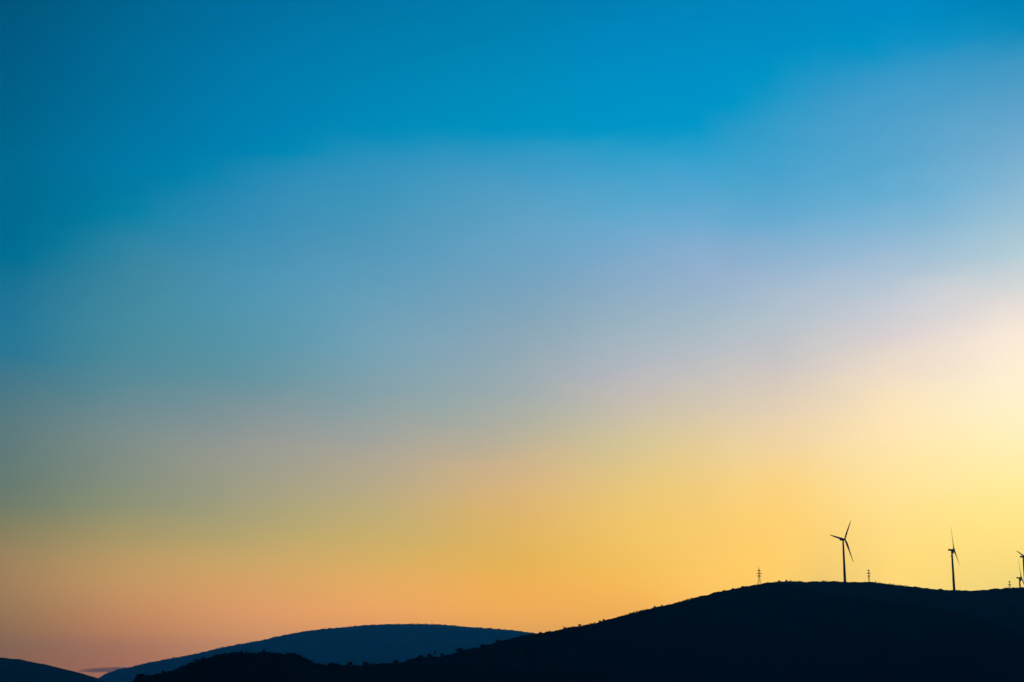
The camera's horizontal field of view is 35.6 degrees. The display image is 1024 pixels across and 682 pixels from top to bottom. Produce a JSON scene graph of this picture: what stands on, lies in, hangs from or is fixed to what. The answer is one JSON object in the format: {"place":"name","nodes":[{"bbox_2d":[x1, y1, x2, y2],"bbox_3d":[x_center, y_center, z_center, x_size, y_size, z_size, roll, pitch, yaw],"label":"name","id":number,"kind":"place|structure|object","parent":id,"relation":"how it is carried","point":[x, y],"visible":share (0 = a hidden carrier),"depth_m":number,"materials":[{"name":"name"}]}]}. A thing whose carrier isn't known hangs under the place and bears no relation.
{"place":"outdoors","nodes":[
{"label":"outdoors","id":0,"kind":"place"},
{"bbox_2d":[0,657,103,681],"bbox_3d":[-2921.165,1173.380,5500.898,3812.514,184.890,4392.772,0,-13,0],"label":"hill","id":1,"kind":"structure","parent":0,"point":[15,670],"depth_m":5075.88,"materials":[{"name":"blue"}]},
{"bbox_2d":[98,624,535,681],"bbox_3d":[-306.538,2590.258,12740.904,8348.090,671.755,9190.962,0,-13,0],"label":"hill","id":2,"kind":"structure","parent":0,"point":[358,646],"depth_m":12018.98,"materials":[{"name":"blue"}]},
{"bbox_2d":[99,623,536,680],"bbox_3d":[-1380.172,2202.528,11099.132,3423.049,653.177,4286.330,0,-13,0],"label":"scrub","id":3,"kind":"object","parent":2,"relation":"on","point":[292,638],"visible":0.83,"depth_m":12218.42,"materials":[{"name":"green plant"}]},
{"bbox_2d":[0,0,1023,677],"label":"sky","id":4,"kind":"structure","parent":0,"point":[534,316],"materials":[{"name":"blue"}]},
{"bbox_2d":[132,583,1023,681],"bbox_3d":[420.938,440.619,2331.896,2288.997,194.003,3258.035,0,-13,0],"label":"hill","id":5,"kind":"structure","parent":0,"point":[829,637],"depth_m":1911.29,"materials":[{"name":"black"}]},
{"bbox_2d":[135,583,791,681],"bbox_3d":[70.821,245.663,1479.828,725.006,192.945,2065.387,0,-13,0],"label":"scrub","id":6,"kind":"object","parent":5,"relation":"on","point":[265,656],"visible":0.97,"depth_m":1436.65,"materials":[{"name":"black plant"}]},
{"bbox_2d":[769,581,1023,635],"bbox_3d":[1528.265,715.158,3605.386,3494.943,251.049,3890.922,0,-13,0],"label":"hill","id":7,"kind":"structure","parent":0,"point":[978,604],"depth_m":2912.81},
{"bbox_2d":[831,521,853,581],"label":"wind turbine","id":8,"kind":"object","parent":7,"relation":"on","point":[844,568],"visible":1,"depth_m":2990.13,"materials":[{"name":"grey paint"}]},
{"bbox_2d":[775,580,1023,621],"bbox_3d":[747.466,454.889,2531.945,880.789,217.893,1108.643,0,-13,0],"label":"scrub","id":9,"kind":"object","parent":7,"relation":"on","point":[909,590],"visible":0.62,"depth_m":2986.89,"materials":[{"name":"black plant"}]},
{"bbox_2d":[948,530,959,589],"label":"wind turbine","id":10,"kind":"object","parent":7,"relation":"on","point":[953,551],"visible":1,"depth_m":3064.04,"materials":[{"name":"grey paint"}]},
{"bbox_2d":[1016,559,1023,587],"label":"wind turbine","id":11,"kind":"object","parent":7,"relation":"on","point":[1020,578],"visible":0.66,"depth_m":3687.45,"materials":[{"name":"grey paint"}]},
{"bbox_2d":[1017,551,1023,575],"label":"wind turbine","id":12,"kind":"object","parent":7,"relation":"on","point":[1022,556],"visible":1,"depth_m":3150.18,"materials":[{"name":"grey paint"}]}
]}

